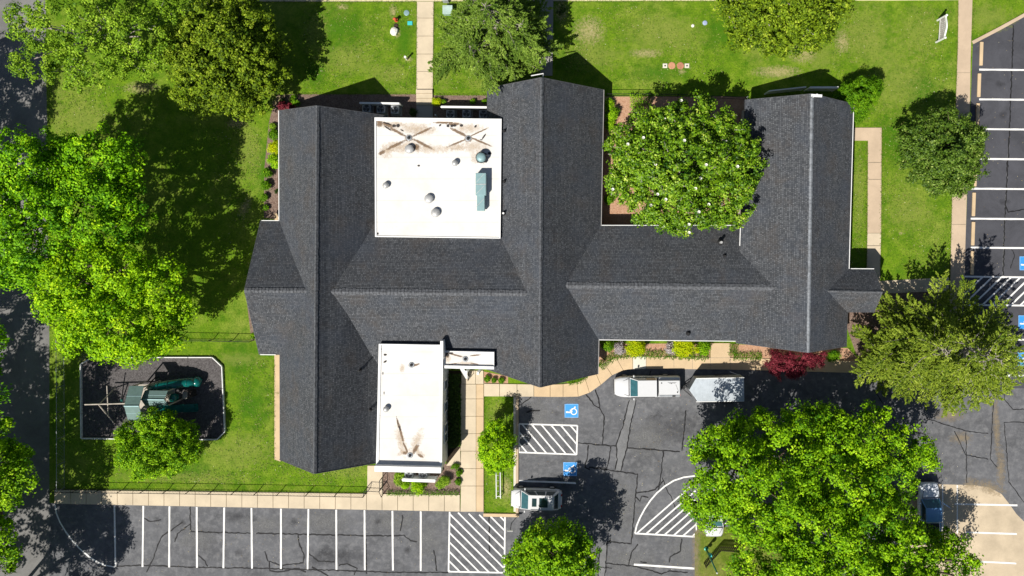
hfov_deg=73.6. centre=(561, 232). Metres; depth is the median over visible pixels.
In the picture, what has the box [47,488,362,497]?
fence
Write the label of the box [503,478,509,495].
bare dirt patch
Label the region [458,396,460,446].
hedge
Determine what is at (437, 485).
shrub
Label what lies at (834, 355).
shrub
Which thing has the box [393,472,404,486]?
shrub
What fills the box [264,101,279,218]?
mulch bed
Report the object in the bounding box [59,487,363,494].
grass
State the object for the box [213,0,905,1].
sidewalk
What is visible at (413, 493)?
hedge
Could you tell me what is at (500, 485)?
bike rack
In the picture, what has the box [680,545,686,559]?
worn asphalt
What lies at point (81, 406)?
playground border
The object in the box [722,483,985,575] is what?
tree
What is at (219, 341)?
fence
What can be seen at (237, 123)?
bare dirt patch
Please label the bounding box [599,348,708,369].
ground cover
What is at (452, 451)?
mulch bed
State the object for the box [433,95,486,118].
mulch bed
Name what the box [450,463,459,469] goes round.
shrub
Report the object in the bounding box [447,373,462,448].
hedge
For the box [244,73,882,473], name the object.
building
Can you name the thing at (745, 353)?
ground cover
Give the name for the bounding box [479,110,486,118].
air conditioner
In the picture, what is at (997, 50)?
parking bays surface
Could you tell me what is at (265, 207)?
shrub
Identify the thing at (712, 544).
island soil
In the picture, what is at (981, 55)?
wheel stop
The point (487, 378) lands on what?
shrub
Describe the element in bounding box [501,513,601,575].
tree
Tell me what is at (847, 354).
mulch bed
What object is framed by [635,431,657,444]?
worn asphalt
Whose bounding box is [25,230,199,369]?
tree
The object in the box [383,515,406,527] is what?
worn asphalt
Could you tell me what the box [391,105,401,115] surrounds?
air conditioner
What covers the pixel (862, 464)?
tree
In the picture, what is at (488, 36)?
tree
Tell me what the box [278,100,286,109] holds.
shrub
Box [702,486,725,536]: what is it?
car
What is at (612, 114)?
shrub
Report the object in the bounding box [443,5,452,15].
utility box
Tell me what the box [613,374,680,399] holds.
pickup truck
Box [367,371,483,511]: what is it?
sidewalk
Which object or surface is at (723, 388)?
cargo trailer
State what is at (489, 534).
hatched marking
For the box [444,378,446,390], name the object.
window
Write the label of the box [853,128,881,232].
sidewalk
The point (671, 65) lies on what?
tank lid
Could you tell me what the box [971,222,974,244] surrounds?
wheel stop
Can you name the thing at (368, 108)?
air conditioner
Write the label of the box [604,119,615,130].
shrub
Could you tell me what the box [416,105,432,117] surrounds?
path
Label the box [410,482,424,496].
shrub
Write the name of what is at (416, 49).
grass
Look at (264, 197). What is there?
shrub
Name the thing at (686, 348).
shrub
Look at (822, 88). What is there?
screen fence
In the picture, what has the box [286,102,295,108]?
shrub
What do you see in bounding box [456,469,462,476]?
shrub
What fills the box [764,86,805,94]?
screen fence
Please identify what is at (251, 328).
mulch bed
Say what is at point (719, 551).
slatted fence
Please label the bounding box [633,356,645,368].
sidewalk
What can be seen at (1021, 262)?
accessible parking symbol
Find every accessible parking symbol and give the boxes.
[563,462,576,475]
[565,404,577,417]
[1017,352,1023,365]
[1018,315,1023,328]
[1020,256,1023,269]
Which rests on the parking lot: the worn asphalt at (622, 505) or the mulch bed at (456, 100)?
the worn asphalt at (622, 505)
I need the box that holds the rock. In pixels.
[390,27,398,35]
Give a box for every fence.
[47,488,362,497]
[55,337,64,491]
[182,339,253,341]
[359,102,402,106]
[362,488,383,497]
[402,475,437,482]
[441,106,486,109]
[606,93,744,98]
[704,546,741,567]
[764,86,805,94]
[804,86,838,91]
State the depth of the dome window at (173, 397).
62.18 m
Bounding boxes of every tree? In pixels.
[0,119,158,296]
[0,324,12,412]
[0,410,43,574]
[1,0,187,93]
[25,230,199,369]
[111,405,203,482]
[153,0,294,124]
[427,0,563,95]
[475,416,518,474]
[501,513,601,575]
[602,88,769,239]
[677,398,834,557]
[708,0,854,60]
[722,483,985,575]
[789,398,942,547]
[849,269,1023,417]
[849,324,917,396]
[890,105,990,199]
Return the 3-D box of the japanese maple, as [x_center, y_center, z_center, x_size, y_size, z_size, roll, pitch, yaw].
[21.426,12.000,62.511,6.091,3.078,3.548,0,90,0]
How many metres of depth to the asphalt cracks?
63.98 m
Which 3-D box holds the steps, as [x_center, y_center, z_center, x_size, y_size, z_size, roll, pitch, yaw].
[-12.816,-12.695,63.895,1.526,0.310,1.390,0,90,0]
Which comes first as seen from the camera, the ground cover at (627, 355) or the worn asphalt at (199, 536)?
the ground cover at (627, 355)
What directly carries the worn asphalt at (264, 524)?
on the parking lot
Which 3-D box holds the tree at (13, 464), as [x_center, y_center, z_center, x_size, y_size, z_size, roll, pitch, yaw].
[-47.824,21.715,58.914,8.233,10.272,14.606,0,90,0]
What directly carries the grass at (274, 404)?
on the lush grass patch
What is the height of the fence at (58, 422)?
1.180 m
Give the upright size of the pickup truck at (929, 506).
1.720 m
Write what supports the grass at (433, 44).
on the ground at (180, 184)
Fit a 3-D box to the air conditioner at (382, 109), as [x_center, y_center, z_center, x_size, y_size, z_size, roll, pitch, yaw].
[-16.722,-11.477,63.553,1.000,0.893,1.000,0,90,0]
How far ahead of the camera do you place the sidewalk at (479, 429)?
63.90 m
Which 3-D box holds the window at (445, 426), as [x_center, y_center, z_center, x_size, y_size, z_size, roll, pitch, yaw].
[-10.552,17.843,62.300,0.084,1.240,0.930,0,90,0]
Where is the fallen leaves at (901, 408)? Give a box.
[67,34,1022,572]
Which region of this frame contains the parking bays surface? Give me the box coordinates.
[963,17,1023,387]
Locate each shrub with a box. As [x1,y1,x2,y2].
[259,193,267,201]
[261,180,271,190]
[262,167,272,177]
[262,204,268,210]
[266,152,277,169]
[267,139,277,154]
[268,128,277,140]
[269,122,276,129]
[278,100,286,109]
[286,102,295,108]
[289,94,300,105]
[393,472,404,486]
[401,481,409,489]
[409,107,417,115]
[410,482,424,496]
[435,481,444,489]
[437,475,450,487]
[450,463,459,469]
[454,478,461,485]
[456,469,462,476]
[483,374,490,382]
[498,377,504,383]
[600,340,614,352]
[604,97,614,108]
[604,107,619,121]
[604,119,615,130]
[604,194,614,204]
[614,341,625,354]
[623,340,647,357]
[664,341,674,354]
[671,340,694,357]
[696,341,711,356]
[825,349,841,362]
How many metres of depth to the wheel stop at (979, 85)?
63.85 m
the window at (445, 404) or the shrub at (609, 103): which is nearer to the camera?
the window at (445, 404)
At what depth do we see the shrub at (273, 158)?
63.16 m
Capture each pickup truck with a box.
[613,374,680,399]
[915,481,950,540]
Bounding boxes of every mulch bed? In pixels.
[247,306,254,339]
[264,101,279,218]
[276,94,415,117]
[383,464,460,494]
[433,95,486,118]
[446,371,460,463]
[484,372,507,382]
[599,344,709,362]
[730,344,856,360]
[847,291,945,359]
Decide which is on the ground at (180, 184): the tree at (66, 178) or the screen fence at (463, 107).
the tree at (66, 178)
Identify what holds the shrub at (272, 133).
on the mulch bed at (272, 202)
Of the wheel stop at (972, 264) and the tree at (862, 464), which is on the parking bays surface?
the wheel stop at (972, 264)
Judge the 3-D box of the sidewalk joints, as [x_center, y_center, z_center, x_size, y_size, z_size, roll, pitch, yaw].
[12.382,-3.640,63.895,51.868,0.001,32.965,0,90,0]
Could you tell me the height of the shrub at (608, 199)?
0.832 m
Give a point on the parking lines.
(556, 481)
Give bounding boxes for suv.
[511,485,561,512]
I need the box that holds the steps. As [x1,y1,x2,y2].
[416,90,432,104]
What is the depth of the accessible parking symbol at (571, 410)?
63.98 m
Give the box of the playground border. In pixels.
[80,357,225,439]
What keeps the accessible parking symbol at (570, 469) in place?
on the parking lot
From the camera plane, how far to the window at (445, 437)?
62.05 m
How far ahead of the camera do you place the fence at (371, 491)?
63.12 m
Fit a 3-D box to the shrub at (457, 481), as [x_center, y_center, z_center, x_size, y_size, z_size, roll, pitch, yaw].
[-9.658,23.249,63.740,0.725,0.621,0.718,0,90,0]
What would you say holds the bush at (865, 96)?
on the ground at (180, 184)
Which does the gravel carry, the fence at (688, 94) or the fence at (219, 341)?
the fence at (688, 94)
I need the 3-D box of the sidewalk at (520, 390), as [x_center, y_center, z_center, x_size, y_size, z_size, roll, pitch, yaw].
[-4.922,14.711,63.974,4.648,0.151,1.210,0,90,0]
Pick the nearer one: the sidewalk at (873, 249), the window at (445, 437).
the window at (445, 437)
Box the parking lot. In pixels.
[49,54,1023,575]
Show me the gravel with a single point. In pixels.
(614, 213)
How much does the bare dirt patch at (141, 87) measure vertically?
0.001 m
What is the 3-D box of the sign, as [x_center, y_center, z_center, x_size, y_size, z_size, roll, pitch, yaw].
[35.171,-18.895,63.155,0.220,1.790,2.270,4,90,0]
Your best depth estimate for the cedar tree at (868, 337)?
60.91 m
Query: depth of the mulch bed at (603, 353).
63.99 m
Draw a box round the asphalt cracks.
[99,25,1023,575]
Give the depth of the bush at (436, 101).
63.47 m
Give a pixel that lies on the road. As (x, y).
(24, 364)
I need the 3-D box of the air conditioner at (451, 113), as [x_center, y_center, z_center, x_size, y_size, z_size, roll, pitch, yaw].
[-10.283,-11.010,63.553,1.000,0.893,1.000,0,90,0]
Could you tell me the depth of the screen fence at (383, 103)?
62.63 m
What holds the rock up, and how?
on the bare dirt patch
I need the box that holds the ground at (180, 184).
[46,0,1023,512]
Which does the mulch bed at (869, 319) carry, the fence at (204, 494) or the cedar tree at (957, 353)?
the cedar tree at (957, 353)
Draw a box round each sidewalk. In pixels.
[54,490,459,511]
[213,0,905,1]
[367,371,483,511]
[416,2,433,89]
[476,384,483,511]
[484,383,533,396]
[534,343,859,396]
[539,0,552,75]
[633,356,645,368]
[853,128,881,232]
[867,233,880,280]
[879,277,948,293]
[950,0,971,312]
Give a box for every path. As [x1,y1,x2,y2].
[274,213,278,219]
[274,355,280,461]
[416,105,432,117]
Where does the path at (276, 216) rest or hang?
on the ground at (180, 184)
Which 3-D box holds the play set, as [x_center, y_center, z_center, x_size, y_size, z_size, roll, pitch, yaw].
[-38.096,15.354,62.142,9.759,3.784,3.846,-9,90,0]
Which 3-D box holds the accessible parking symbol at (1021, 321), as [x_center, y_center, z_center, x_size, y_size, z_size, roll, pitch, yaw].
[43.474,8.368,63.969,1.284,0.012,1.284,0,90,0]
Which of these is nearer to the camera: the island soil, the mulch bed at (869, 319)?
the island soil
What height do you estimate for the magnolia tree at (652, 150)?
8.671 m
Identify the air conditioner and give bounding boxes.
[362,104,373,112]
[377,105,387,114]
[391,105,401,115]
[405,472,415,477]
[419,473,429,477]
[446,110,456,117]
[462,109,472,117]
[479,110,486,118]
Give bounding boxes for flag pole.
[704,546,717,573]
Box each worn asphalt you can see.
[187,533,202,544]
[254,521,273,528]
[309,516,334,528]
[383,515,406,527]
[419,530,435,546]
[534,413,546,423]
[612,493,630,516]
[618,554,637,569]
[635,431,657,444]
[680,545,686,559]
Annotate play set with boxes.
[84,376,201,423]
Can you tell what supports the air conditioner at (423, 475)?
on the mulch bed at (388, 477)
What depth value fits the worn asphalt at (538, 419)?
63.99 m
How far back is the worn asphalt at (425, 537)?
63.99 m
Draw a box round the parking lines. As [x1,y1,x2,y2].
[54,69,1023,570]
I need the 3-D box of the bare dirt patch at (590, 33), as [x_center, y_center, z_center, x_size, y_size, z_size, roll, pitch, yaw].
[2.631,-18.942,63.982,3.368,0.001,3.157,0,90,0]
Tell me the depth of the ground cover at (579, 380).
63.84 m
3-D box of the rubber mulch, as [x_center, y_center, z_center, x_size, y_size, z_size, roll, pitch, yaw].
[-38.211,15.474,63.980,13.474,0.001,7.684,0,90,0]
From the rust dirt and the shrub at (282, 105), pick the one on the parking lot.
the rust dirt
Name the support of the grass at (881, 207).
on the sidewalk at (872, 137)
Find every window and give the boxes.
[168,393,178,401]
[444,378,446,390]
[444,400,446,412]
[444,422,446,435]
[444,431,446,444]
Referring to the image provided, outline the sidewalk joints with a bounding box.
[417,71,965,369]
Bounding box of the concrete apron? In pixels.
[898,484,1023,575]
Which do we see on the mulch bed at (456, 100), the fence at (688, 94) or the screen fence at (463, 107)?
the screen fence at (463, 107)
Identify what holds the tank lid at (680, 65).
on the lush grass patch
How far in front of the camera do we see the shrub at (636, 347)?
62.61 m
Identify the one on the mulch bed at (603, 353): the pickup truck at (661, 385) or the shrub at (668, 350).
the shrub at (668, 350)
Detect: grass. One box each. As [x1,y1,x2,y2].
[46,84,50,326]
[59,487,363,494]
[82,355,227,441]
[227,0,415,3]
[272,359,275,458]
[281,91,415,95]
[414,6,418,87]
[431,5,435,89]
[434,0,715,2]
[864,147,868,267]
[879,128,883,277]
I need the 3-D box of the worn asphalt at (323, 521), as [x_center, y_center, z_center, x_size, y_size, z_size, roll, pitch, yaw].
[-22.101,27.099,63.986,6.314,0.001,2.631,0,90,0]
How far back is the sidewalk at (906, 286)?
63.94 m
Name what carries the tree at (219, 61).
on the ground at (180, 184)
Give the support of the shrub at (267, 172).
on the mulch bed at (272, 202)
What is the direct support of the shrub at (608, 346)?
on the mulch bed at (603, 353)
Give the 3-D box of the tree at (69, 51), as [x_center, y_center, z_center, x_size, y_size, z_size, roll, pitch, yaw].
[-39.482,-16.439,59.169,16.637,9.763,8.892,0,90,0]
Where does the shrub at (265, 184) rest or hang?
on the mulch bed at (272, 202)
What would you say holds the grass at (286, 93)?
on the ground at (180, 184)
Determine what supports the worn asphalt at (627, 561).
on the parking lot
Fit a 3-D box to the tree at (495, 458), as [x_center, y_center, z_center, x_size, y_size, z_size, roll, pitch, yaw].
[-5.809,19.239,61.959,3.958,4.182,5.479,0,90,0]
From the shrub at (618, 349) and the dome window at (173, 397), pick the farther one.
the shrub at (618, 349)
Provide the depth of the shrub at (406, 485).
63.43 m
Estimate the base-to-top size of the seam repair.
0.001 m
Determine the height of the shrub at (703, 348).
1.272 m
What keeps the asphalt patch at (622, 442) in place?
on the parking lot
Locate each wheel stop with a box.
[970,251,974,274]
[971,192,975,215]
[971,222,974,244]
[975,103,979,124]
[977,73,980,96]
[979,42,983,65]
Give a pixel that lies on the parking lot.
(587, 496)
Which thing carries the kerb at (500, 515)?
on the parking lot
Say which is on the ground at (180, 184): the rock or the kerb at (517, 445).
the kerb at (517, 445)
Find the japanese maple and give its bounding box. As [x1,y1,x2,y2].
[762,348,827,382]
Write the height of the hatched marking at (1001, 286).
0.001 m
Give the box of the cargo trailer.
[680,372,743,402]
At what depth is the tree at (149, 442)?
60.10 m
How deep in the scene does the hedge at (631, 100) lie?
63.42 m
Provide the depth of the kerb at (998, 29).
63.88 m
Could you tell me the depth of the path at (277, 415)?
63.95 m
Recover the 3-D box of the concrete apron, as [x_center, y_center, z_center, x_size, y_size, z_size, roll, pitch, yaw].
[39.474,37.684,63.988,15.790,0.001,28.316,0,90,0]
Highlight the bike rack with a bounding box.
[496,470,500,498]
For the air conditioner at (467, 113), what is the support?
on the mulch bed at (456, 100)
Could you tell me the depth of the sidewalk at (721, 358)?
63.90 m
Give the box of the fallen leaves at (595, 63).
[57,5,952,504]
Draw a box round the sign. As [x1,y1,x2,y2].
[935,14,947,42]
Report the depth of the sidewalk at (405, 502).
63.90 m
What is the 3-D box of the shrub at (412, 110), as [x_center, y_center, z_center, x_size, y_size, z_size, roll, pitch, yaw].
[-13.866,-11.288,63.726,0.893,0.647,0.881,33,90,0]
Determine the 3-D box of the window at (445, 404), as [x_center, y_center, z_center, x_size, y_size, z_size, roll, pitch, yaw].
[-10.552,15.833,62.300,0.084,1.240,0.930,0,90,0]
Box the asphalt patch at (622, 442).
[599,400,634,575]
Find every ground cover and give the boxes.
[568,377,587,385]
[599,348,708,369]
[727,344,761,361]
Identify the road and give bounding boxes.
[0,0,48,575]
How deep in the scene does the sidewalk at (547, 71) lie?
63.93 m
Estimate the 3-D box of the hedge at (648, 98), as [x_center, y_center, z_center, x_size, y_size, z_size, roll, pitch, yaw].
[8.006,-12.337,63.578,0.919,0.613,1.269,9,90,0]
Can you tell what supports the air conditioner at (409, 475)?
on the mulch bed at (388, 477)
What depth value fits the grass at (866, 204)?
63.94 m
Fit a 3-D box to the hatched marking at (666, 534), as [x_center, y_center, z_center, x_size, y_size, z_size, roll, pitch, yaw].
[9.775,25.622,63.979,5.899,0.001,5.854,0,90,0]
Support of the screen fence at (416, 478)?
on the mulch bed at (388, 477)
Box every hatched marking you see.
[448,512,505,572]
[519,423,577,454]
[634,475,695,537]
[964,276,1023,305]
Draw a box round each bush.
[432,97,441,106]
[832,74,886,124]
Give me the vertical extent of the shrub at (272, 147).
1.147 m
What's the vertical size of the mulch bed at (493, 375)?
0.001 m
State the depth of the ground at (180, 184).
64.00 m
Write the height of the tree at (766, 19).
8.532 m
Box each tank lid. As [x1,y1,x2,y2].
[668,62,674,68]
[677,62,683,68]
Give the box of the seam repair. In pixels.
[1001,144,1009,311]
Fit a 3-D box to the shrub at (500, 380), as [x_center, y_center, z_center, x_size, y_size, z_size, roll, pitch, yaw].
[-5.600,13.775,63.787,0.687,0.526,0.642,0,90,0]
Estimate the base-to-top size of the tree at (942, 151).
7.087 m
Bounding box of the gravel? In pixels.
[602,97,746,224]
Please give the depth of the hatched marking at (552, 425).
63.98 m
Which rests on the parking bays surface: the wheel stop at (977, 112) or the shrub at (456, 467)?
the wheel stop at (977, 112)
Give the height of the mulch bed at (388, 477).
0.001 m
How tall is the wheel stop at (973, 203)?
0.150 m
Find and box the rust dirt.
[981,482,996,490]
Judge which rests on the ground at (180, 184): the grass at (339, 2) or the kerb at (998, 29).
the grass at (339, 2)
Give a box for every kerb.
[483,513,518,516]
[514,397,515,511]
[516,396,518,512]
[972,13,1023,43]
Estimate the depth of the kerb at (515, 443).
63.91 m
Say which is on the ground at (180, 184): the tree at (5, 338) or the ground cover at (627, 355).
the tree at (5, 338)
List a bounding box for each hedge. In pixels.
[386,490,458,496]
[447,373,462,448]
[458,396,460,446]
[630,92,642,109]
[643,94,651,105]
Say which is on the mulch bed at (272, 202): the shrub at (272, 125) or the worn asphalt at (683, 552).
the shrub at (272, 125)
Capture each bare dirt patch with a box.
[130,84,152,91]
[228,120,242,128]
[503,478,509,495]
[579,18,602,40]
[757,67,792,75]
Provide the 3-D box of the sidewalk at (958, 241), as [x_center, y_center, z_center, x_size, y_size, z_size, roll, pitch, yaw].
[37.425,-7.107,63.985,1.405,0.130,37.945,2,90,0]
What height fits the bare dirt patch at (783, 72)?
0.001 m
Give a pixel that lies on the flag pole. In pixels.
(706, 550)
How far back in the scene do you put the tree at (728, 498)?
55.91 m
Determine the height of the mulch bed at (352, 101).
0.001 m
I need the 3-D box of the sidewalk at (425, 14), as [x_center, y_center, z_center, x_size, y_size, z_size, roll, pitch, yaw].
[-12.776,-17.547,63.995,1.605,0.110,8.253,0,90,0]
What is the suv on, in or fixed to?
on the parking lot
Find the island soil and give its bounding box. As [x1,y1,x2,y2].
[695,527,797,575]
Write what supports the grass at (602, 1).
on the ground at (180, 184)
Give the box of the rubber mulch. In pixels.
[82,358,223,438]
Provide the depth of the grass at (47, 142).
63.94 m
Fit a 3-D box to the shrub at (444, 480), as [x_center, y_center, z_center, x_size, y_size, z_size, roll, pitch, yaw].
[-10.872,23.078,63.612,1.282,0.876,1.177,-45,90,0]
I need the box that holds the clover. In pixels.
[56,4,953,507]

